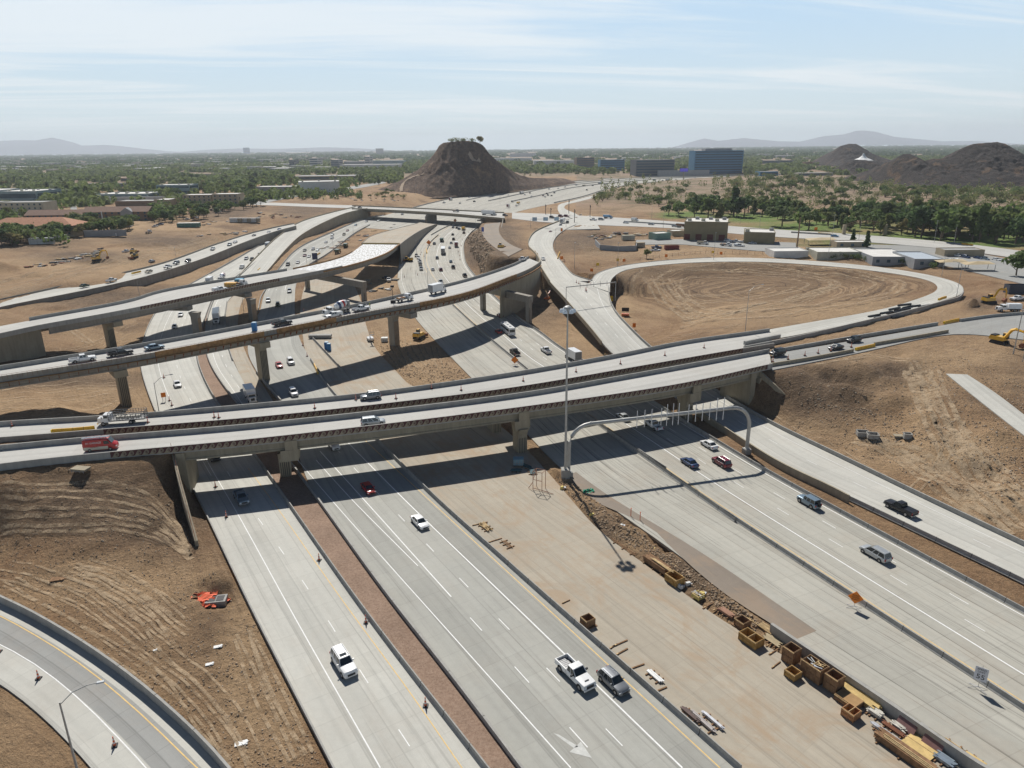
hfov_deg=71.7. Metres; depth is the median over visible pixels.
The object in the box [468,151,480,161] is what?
path
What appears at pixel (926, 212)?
shade tree
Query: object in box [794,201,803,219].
tall tree
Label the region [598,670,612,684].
side window
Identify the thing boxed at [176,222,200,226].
site office
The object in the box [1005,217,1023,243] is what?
shade tree
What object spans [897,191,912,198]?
shrub
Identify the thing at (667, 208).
spreading tree
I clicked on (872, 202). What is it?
shade tree
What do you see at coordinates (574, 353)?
box truck
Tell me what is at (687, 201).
shade tree
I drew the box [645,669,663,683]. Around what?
panel bundle
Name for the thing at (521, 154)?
building
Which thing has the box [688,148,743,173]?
building
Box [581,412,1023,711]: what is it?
concrete barrier
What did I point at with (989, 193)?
spreading tree
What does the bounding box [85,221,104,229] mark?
spreading tree
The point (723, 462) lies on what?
suv
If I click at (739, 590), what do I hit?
gravel shoulder
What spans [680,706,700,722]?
lumber pile
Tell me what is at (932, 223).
spreading tree
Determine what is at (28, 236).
spreading tree
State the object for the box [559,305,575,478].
mast light
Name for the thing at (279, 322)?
pickup truck
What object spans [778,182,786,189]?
spreading tree
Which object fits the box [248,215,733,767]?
road
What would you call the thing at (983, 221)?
tall tree
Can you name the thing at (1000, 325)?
road
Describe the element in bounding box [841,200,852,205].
spreading tree
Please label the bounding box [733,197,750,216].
shade tree
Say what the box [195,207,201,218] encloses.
shade tree
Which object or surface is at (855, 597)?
portable sign
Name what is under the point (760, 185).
shrub
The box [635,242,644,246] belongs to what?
storage shed
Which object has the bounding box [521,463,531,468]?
lumber pile
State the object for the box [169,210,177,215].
spreading tree
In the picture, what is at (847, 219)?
spreading tree
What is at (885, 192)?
shrub
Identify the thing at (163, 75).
sky
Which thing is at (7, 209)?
shade tree
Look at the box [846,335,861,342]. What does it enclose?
suv
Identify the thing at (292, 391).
suv
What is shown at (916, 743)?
plywood sheet
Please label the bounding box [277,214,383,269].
concrete barrier
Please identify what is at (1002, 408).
road
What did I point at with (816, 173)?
building
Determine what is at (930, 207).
tall tree
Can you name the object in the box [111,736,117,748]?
traffic channeliser
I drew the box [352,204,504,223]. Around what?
road bridge
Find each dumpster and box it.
[664,245,678,249]
[1003,284,1023,293]
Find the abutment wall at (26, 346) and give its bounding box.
[0,330,46,362]
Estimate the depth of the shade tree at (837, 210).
511.90 m
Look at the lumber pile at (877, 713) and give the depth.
84.59 m
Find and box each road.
[0,615,200,767]
[141,244,480,767]
[207,297,255,403]
[226,292,272,402]
[247,202,351,207]
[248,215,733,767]
[300,279,963,767]
[366,176,729,231]
[373,177,1023,702]
[397,224,1023,767]
[482,222,522,256]
[512,212,1018,256]
[528,223,589,281]
[547,275,1023,577]
[552,216,599,229]
[558,195,595,214]
[590,258,963,339]
[772,314,1023,370]
[946,374,1023,435]
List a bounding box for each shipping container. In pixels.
[229,218,237,221]
[621,235,634,239]
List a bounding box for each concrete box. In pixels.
[70,465,90,472]
[856,429,869,436]
[866,431,879,439]
[893,434,902,437]
[903,432,912,439]
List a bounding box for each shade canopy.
[804,237,836,242]
[933,259,968,268]
[958,261,995,270]
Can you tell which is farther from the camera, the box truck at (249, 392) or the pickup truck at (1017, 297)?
the pickup truck at (1017, 297)
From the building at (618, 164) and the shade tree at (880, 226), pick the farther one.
the building at (618, 164)
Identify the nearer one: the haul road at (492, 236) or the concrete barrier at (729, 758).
the concrete barrier at (729, 758)
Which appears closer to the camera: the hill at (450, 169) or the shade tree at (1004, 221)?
the shade tree at (1004, 221)
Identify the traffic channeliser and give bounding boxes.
[35,670,42,680]
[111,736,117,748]
[423,697,428,707]
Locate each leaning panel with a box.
[896,711,920,734]
[921,727,947,751]
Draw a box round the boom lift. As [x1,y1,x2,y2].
[367,332,373,341]
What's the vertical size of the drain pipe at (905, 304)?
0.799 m
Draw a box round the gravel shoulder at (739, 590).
[570,472,815,638]
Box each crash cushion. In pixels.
[50,426,94,432]
[855,343,874,350]
[943,318,958,323]
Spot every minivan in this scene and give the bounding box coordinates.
[360,415,385,425]
[859,544,892,562]
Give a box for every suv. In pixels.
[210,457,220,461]
[286,356,294,364]
[288,386,298,396]
[328,444,340,450]
[329,643,357,678]
[360,389,381,400]
[711,456,732,468]
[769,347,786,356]
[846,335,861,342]
[961,254,970,258]
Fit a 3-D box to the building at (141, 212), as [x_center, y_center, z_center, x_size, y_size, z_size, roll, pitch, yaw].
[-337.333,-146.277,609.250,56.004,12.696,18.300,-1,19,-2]
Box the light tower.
[390,285,395,302]
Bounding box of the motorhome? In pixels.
[501,321,515,335]
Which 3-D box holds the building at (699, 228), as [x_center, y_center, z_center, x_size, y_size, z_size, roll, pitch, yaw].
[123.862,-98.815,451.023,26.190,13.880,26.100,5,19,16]
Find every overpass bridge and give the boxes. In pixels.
[0,328,774,442]
[0,349,772,492]
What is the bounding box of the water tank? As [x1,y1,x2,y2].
[381,337,387,341]
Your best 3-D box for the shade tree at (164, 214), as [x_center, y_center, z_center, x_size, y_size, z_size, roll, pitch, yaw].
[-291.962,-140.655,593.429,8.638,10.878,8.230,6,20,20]
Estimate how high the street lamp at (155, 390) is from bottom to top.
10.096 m
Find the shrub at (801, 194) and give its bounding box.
[794,192,804,196]
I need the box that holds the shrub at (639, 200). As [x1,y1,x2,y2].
[635,196,643,202]
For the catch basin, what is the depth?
107.77 m
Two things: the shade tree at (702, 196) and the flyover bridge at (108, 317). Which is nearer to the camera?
the flyover bridge at (108, 317)
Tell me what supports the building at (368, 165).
on the ground
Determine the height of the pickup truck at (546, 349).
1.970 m
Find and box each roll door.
[684,234,689,239]
[695,234,701,239]
[707,234,712,240]
[718,235,724,240]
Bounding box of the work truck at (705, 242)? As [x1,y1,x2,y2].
[697,240,707,244]
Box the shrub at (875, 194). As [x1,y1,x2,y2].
[872,190,882,195]
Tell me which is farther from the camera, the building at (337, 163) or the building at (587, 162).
the building at (337, 163)
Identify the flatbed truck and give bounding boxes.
[232,279,247,285]
[394,293,413,301]
[719,242,731,245]
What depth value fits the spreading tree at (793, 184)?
923.83 m
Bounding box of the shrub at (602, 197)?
[596,193,610,200]
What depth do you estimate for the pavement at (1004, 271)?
337.44 m
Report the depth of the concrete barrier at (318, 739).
99.86 m
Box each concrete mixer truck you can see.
[217,273,224,279]
[322,300,350,314]
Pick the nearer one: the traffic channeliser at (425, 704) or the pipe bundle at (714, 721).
the pipe bundle at (714, 721)
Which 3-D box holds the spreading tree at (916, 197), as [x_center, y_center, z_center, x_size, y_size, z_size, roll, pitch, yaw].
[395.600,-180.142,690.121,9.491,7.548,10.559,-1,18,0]
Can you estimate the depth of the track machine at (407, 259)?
426.71 m
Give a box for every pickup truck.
[68,353,96,363]
[105,277,117,281]
[106,347,133,356]
[232,488,249,505]
[271,318,292,326]
[351,304,369,311]
[509,348,520,355]
[540,346,551,353]
[554,653,596,692]
[645,419,663,430]
[883,499,918,516]
[1009,295,1023,300]
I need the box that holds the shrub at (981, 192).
[972,187,988,194]
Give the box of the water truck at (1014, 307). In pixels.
[994,303,1021,311]
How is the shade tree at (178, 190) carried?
on the ground
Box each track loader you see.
[128,252,138,258]
[412,328,427,339]
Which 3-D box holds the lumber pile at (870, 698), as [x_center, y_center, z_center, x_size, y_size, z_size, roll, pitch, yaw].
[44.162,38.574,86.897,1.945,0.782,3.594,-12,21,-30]
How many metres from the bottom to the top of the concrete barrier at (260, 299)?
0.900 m
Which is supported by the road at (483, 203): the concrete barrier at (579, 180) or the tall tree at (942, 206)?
the concrete barrier at (579, 180)
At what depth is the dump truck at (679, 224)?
506.67 m
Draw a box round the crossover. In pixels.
[596,665,630,696]
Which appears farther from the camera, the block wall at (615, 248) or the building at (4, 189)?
the building at (4, 189)
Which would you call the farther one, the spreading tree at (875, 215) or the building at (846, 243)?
the spreading tree at (875, 215)
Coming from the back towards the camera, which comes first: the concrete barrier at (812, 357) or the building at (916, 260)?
the building at (916, 260)
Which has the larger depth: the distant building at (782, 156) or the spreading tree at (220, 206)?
the distant building at (782, 156)
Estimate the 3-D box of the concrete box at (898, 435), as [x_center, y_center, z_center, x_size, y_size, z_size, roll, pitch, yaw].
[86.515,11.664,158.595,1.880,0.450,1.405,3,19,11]
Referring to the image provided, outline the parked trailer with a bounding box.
[28,237,54,243]
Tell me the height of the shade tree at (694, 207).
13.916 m
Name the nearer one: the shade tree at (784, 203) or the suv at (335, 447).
the suv at (335, 447)
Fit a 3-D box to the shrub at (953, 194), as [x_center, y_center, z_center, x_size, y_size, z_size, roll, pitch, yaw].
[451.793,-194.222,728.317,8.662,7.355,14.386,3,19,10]
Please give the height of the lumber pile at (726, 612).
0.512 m
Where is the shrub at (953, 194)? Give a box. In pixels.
[946,192,957,196]
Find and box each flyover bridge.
[0,243,399,347]
[0,256,541,406]
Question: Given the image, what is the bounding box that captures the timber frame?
[528,468,552,493]
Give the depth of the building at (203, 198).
765.49 m
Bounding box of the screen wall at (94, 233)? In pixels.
[84,230,126,236]
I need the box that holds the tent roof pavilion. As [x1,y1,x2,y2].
[855,153,871,160]
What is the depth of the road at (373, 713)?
103.73 m
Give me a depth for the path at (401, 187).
1001.40 m
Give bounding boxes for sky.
[0,0,1023,155]
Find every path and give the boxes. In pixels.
[400,172,423,191]
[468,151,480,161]
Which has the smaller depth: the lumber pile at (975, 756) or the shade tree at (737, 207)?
the lumber pile at (975, 756)
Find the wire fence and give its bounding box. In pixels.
[641,251,762,259]
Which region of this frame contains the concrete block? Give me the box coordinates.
[308,334,331,338]
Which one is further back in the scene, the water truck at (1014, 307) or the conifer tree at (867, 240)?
the conifer tree at (867, 240)
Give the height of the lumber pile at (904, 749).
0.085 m
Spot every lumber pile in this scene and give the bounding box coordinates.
[478,521,492,531]
[499,540,514,548]
[510,468,521,472]
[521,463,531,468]
[528,467,535,474]
[611,538,635,555]
[642,553,671,574]
[650,557,673,572]
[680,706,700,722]
[717,606,735,618]
[747,616,770,633]
[763,633,785,647]
[842,681,882,711]
[858,689,882,710]
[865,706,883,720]
[873,726,937,767]
[883,733,934,767]
[889,720,906,733]
[945,737,974,755]
[961,748,986,764]
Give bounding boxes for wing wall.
[172,453,198,545]
[759,371,784,394]
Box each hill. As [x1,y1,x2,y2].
[377,140,574,197]
[812,144,890,166]
[833,160,879,174]
[842,142,1023,188]
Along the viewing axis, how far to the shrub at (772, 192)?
785.88 m
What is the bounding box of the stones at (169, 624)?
[1,476,318,765]
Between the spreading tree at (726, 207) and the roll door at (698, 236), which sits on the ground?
the spreading tree at (726, 207)
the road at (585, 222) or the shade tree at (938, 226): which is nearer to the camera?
the shade tree at (938, 226)
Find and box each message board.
[312,253,317,260]
[621,307,628,315]
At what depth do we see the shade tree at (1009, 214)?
425.43 m
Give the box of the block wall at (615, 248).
[595,239,636,250]
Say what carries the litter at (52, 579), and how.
on the ground
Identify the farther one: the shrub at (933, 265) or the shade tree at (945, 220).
the shade tree at (945, 220)
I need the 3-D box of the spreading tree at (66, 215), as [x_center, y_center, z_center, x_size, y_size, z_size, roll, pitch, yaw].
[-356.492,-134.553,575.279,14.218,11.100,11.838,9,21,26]
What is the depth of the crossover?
89.10 m
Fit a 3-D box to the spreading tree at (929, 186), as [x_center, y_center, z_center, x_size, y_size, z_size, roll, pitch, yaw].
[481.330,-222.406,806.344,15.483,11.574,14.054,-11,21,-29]
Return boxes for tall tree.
[715,202,725,217]
[726,185,742,216]
[749,198,757,215]
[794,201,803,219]
[829,200,835,209]
[838,212,845,228]
[885,213,891,228]
[907,198,922,232]
[922,204,933,225]
[932,203,948,233]
[966,206,979,240]
[971,203,992,241]
[987,210,997,235]
[988,213,1006,237]
[990,216,1008,242]
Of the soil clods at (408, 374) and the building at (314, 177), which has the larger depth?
the building at (314, 177)
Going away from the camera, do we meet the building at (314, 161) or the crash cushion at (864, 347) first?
the crash cushion at (864, 347)
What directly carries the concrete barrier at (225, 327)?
on the road at (246, 370)
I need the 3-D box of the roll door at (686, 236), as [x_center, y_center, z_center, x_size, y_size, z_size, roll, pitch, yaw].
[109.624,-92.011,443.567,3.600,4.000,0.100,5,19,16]
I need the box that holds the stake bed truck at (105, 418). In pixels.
[97,407,147,425]
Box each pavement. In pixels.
[636,239,795,251]
[850,245,1023,283]
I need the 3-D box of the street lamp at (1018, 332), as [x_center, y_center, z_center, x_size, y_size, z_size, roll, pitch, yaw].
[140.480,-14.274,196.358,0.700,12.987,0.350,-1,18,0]
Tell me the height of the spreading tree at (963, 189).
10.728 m
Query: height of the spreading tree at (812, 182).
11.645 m
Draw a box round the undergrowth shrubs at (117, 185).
[0,177,361,244]
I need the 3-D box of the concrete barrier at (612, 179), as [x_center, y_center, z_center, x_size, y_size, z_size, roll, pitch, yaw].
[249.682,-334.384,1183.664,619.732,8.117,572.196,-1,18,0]
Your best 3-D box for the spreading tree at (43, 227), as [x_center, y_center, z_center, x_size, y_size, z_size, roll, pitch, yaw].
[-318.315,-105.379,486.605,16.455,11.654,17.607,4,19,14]
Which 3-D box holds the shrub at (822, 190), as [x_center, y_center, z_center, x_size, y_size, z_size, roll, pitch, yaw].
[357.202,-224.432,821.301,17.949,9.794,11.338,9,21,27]
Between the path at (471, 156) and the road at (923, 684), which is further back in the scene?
the path at (471, 156)
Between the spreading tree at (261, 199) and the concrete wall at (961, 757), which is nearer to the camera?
the concrete wall at (961, 757)
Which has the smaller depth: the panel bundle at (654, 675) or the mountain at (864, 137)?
the panel bundle at (654, 675)
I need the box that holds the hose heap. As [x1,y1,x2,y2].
[583,488,593,492]
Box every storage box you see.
[224,282,236,286]
[513,456,523,465]
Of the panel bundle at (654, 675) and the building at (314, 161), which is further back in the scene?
the building at (314, 161)
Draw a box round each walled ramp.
[0,223,296,308]
[240,206,367,275]
[361,222,436,263]
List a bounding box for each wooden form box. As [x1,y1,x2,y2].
[580,613,596,629]
[664,570,684,587]
[691,590,704,600]
[731,615,752,630]
[738,627,764,649]
[781,642,801,665]
[784,665,801,681]
[800,654,828,685]
[823,668,845,693]
[833,688,863,708]
[840,702,861,722]
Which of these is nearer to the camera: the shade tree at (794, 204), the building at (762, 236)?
the building at (762, 236)
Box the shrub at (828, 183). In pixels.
[821,180,833,186]
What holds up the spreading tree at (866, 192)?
on the ground
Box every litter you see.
[49,576,66,581]
[234,739,248,746]
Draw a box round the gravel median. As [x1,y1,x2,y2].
[198,313,516,767]
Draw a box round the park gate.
[842,220,887,234]
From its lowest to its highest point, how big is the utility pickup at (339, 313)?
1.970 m
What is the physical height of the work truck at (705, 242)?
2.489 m
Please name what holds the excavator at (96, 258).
on the ground
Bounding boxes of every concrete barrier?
[141,255,334,767]
[196,267,489,767]
[205,301,523,767]
[210,244,262,273]
[224,301,233,360]
[256,370,280,400]
[258,289,265,311]
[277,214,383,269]
[309,333,342,371]
[310,224,369,263]
[310,358,741,767]
[413,174,734,207]
[452,304,665,467]
[463,226,1023,613]
[466,173,780,200]
[488,174,754,200]
[513,174,780,200]
[528,221,558,283]
[546,277,601,345]
[553,224,591,280]
[554,176,734,202]
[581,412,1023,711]
[590,257,711,280]
[608,285,1023,545]
[627,221,675,224]
[743,291,963,347]
[743,334,780,344]
[769,349,853,365]
[771,322,937,350]
[791,231,831,234]
[849,496,1023,584]
[874,330,948,344]
[959,311,1023,321]
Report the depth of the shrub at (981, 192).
762.55 m
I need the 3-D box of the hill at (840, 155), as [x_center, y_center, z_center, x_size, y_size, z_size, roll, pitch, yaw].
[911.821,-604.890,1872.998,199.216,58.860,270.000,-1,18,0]
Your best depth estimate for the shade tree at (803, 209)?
522.58 m
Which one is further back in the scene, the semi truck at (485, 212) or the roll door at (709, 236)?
the semi truck at (485, 212)
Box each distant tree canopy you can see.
[0,144,1023,166]
[0,154,944,206]
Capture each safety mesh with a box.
[190,591,217,601]
[201,600,215,606]
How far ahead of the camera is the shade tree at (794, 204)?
567.22 m
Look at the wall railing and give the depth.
127.67 m
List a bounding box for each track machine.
[129,247,138,253]
[403,256,412,261]
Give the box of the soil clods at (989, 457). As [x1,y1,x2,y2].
[789,356,1023,513]
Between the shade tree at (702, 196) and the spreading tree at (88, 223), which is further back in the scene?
the shade tree at (702, 196)
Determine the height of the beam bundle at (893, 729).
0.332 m
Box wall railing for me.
[170,443,195,540]
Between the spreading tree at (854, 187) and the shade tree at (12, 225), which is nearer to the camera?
the shade tree at (12, 225)
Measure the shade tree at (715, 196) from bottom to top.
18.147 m
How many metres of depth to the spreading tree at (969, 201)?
622.18 m
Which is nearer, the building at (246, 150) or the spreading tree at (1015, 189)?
the spreading tree at (1015, 189)
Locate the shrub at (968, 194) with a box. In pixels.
[961,191,982,198]
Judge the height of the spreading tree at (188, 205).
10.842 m
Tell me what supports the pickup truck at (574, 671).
on the road at (498, 635)
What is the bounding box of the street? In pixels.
[256,181,385,203]
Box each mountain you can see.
[0,138,177,154]
[178,147,393,152]
[672,130,1013,147]
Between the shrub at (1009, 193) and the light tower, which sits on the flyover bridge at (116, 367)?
the light tower
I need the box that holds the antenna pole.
[796,217,800,246]
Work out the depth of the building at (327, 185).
922.68 m
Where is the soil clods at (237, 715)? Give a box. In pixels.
[0,466,320,767]
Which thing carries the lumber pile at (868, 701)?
on the road at (694, 655)
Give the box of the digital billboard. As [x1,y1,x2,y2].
[679,168,687,179]
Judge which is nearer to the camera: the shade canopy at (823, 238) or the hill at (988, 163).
the shade canopy at (823, 238)
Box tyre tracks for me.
[0,239,1023,757]
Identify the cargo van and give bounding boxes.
[81,434,118,451]
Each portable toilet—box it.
[251,322,257,330]
[326,343,330,350]
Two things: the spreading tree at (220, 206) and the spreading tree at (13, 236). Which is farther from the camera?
the spreading tree at (220, 206)
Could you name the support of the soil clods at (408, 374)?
on the ground
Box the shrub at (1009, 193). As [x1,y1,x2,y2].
[1003,190,1023,198]
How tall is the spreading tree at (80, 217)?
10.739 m
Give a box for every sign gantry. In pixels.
[530,217,558,226]
[566,281,615,304]
[567,397,751,476]
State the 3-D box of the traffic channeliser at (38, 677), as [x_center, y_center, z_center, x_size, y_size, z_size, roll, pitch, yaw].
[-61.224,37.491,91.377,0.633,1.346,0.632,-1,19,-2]
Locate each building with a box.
[0,188,22,190]
[0,188,61,200]
[0,200,57,213]
[0,217,87,236]
[23,209,83,216]
[82,206,152,220]
[96,191,160,196]
[98,196,164,200]
[115,199,154,205]
[120,177,167,181]
[154,198,178,205]
[156,183,198,194]
[182,193,215,203]
[190,164,203,166]
[212,193,244,204]
[243,148,249,153]
[247,166,262,169]
[255,185,296,191]
[286,150,307,151]
[289,160,298,165]
[293,174,362,179]
[298,180,339,194]
[309,158,322,165]
[331,159,342,167]
[340,164,402,168]
[344,161,364,163]
[365,156,372,163]
[373,160,405,163]
[376,148,383,153]
[494,158,531,160]
[510,153,535,156]
[533,160,573,164]
[574,157,594,167]
[598,159,624,170]
[630,159,674,175]
[648,231,670,239]
[657,170,708,176]
[667,229,683,235]
[683,217,728,240]
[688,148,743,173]
[743,228,775,243]
[755,171,777,175]
[761,160,793,163]
[765,247,808,257]
[774,155,793,157]
[794,172,832,175]
[806,247,861,260]
[830,240,868,246]
[853,248,904,265]
[892,251,944,268]
[935,247,984,255]
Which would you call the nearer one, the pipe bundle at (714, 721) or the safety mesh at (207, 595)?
the pipe bundle at (714, 721)
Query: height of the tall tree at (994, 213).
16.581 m
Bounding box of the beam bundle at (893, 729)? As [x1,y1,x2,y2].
[882,719,906,738]
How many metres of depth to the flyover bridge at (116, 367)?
205.08 m
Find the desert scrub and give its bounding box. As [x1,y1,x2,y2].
[595,171,1023,209]
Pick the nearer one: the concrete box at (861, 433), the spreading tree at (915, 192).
the concrete box at (861, 433)
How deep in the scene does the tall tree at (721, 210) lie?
558.41 m
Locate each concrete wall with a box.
[0,595,230,767]
[770,623,990,767]
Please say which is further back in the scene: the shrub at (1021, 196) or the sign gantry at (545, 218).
the shrub at (1021, 196)
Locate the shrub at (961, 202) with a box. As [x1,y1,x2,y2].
[952,200,969,205]
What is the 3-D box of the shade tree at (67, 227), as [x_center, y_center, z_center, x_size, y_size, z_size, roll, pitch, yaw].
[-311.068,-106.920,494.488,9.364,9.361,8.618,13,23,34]
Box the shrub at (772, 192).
[768,190,779,194]
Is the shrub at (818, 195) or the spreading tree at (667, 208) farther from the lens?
the shrub at (818, 195)
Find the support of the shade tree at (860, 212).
on the ground
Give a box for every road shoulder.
[0,603,220,767]
[0,646,150,767]
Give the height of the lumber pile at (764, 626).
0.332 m
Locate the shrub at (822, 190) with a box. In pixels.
[813,186,827,193]
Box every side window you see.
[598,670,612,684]
[803,496,814,503]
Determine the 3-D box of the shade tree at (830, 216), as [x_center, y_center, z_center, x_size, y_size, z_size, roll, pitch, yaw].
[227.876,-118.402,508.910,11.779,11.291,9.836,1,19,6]
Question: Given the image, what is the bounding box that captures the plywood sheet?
[901,732,937,760]
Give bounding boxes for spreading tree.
[0,232,22,245]
[7,227,31,241]
[21,233,36,242]
[38,222,52,230]
[51,221,64,225]
[64,211,81,217]
[73,223,94,234]
[75,216,91,220]
[82,216,95,220]
[84,220,99,229]
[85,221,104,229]
[97,217,117,229]
[121,214,139,219]
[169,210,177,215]
[174,206,187,215]
[180,202,193,212]
[216,204,229,210]
[255,197,267,204]
[653,188,662,192]
[654,196,663,200]
[659,203,678,214]
[673,200,690,215]
[713,202,728,211]
[752,190,764,196]
[764,205,797,226]
[768,183,778,188]
[769,196,785,206]
[770,194,780,197]
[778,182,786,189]
[787,182,797,188]
[792,208,826,229]
[796,179,806,183]
[807,180,816,184]
[818,199,830,206]
[828,196,837,199]
[833,188,845,193]
[837,193,849,198]
[839,215,857,229]
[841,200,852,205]
[850,185,858,189]
[860,209,885,230]
[862,190,871,195]
[876,213,897,223]
[879,185,890,190]
[891,196,906,202]
[895,186,907,192]
[907,189,921,194]
[912,195,923,200]
[921,189,935,197]
[926,184,940,188]
[928,220,937,234]
[935,184,949,189]
[958,187,968,193]
[960,198,976,204]
[983,191,994,196]
[991,199,1006,205]
[991,206,1005,212]
[1010,188,1022,195]
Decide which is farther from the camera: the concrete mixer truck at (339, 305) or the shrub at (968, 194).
the shrub at (968, 194)
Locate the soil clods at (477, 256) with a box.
[466,229,494,271]
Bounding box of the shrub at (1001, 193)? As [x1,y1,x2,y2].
[992,190,1004,198]
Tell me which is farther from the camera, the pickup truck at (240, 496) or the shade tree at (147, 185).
the shade tree at (147, 185)
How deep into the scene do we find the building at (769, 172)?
1301.27 m
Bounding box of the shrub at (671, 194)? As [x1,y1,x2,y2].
[664,191,676,198]
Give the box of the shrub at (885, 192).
[882,188,892,196]
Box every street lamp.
[59,680,104,767]
[154,374,172,410]
[1013,309,1023,353]
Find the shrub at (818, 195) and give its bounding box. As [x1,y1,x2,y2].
[812,192,825,198]
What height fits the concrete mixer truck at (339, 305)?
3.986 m
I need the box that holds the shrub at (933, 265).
[929,262,936,267]
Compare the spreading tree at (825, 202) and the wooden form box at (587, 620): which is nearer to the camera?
the wooden form box at (587, 620)
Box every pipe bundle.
[690,709,716,733]
[701,710,724,729]
[870,721,900,739]
[932,750,957,767]
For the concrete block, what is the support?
on the road at (694, 655)
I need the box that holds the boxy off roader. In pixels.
[796,494,821,508]
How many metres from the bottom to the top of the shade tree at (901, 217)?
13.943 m
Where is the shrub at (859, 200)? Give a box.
[853,198,864,204]
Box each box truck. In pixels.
[204,276,212,281]
[242,383,257,403]
[428,282,446,294]
[565,347,581,361]
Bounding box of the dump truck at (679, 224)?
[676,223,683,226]
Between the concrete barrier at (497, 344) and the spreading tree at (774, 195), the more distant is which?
the spreading tree at (774, 195)
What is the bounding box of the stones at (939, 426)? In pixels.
[794,359,1023,512]
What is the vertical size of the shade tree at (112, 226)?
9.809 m
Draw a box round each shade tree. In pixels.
[0,229,8,245]
[1,207,11,217]
[2,223,18,229]
[17,225,29,239]
[50,223,64,232]
[61,224,72,234]
[69,213,82,218]
[82,212,97,218]
[109,222,117,229]
[114,218,126,229]
[123,218,133,227]
[145,181,155,189]
[147,211,160,221]
[158,210,168,218]
[168,215,174,222]
[171,188,180,193]
[177,208,186,218]
[189,209,197,217]
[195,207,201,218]
[199,203,209,207]
[199,207,208,217]
[222,183,230,187]
[234,179,243,183]
[239,200,247,209]
[247,182,255,188]
[248,198,256,207]
[477,136,483,141]
[644,249,651,257]
[683,199,690,205]
[688,195,703,211]
[689,203,700,216]
[697,194,707,212]
[699,197,718,217]
[709,194,722,214]
[730,202,742,217]
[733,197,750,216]
[746,194,757,212]
[756,202,770,215]
[757,195,769,204]
[776,200,791,217]
[790,200,798,216]
[798,207,811,223]
[817,207,827,212]
[822,212,837,225]
[828,204,848,224]
[851,207,869,225]
[852,201,872,222]
[857,200,876,223]
[871,200,898,214]
[874,219,886,233]
[895,212,907,231]
[895,218,910,234]
[896,201,908,212]
[904,203,922,212]
[905,213,930,236]
[907,205,934,237]
[927,200,938,230]
[931,209,959,240]
[933,209,957,237]
[954,212,974,238]
[958,207,970,236]
[986,216,1011,240]
[998,209,1018,239]
[1001,250,1023,275]
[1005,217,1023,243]
[1006,203,1023,235]
[1015,213,1023,241]
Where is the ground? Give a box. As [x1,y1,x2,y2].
[0,145,1023,767]
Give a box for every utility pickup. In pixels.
[211,286,226,290]
[323,310,343,318]
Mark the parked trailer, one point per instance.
(36, 241)
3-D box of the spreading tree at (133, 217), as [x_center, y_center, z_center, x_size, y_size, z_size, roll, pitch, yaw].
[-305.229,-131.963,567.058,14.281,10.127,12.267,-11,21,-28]
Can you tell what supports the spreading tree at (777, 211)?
on the ground
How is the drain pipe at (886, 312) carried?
on the road at (948, 288)
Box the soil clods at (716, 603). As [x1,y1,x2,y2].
[557,476,758,631]
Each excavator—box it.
[91,249,108,260]
[980,288,1007,303]
[989,328,1023,347]
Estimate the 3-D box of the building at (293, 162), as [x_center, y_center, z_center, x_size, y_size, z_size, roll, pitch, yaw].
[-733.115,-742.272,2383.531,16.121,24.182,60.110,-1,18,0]
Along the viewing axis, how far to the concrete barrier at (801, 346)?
214.23 m
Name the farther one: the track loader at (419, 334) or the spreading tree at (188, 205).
the spreading tree at (188, 205)
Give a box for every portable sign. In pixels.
[511,357,517,364]
[846,591,863,610]
[970,665,988,694]
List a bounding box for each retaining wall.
[500,247,540,318]
[696,409,849,502]
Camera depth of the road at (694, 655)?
107.88 m
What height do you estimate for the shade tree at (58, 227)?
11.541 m
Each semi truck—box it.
[212,307,219,324]
[441,246,444,254]
[481,210,496,215]
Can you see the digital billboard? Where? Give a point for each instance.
(683, 170)
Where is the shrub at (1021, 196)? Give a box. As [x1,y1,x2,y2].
[1014,194,1023,200]
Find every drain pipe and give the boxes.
[880,311,892,314]
[891,315,904,318]
[897,303,911,306]
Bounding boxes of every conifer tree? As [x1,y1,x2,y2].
[850,229,856,239]
[863,230,870,246]
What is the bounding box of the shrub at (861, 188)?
[858,184,871,190]
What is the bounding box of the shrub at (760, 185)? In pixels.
[756,181,766,187]
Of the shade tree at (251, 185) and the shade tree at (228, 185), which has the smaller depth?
the shade tree at (251, 185)
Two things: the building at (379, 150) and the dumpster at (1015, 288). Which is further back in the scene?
the building at (379, 150)
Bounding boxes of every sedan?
[143,343,164,350]
[173,380,181,387]
[275,361,282,367]
[360,481,375,494]
[410,514,429,529]
[615,413,628,417]
[680,457,699,467]
[700,440,718,449]
[828,343,843,350]
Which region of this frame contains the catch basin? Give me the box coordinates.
[204,594,227,607]
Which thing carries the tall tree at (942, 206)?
on the ground
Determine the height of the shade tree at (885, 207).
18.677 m
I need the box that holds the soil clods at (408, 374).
[380,340,465,382]
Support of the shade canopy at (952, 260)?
on the pavement at (1004, 271)
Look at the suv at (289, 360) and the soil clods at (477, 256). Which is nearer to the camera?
the suv at (289, 360)
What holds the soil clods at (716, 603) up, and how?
on the ground
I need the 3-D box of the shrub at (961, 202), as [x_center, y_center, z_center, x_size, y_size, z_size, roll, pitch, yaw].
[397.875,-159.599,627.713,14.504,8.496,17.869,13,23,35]
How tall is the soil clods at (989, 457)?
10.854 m

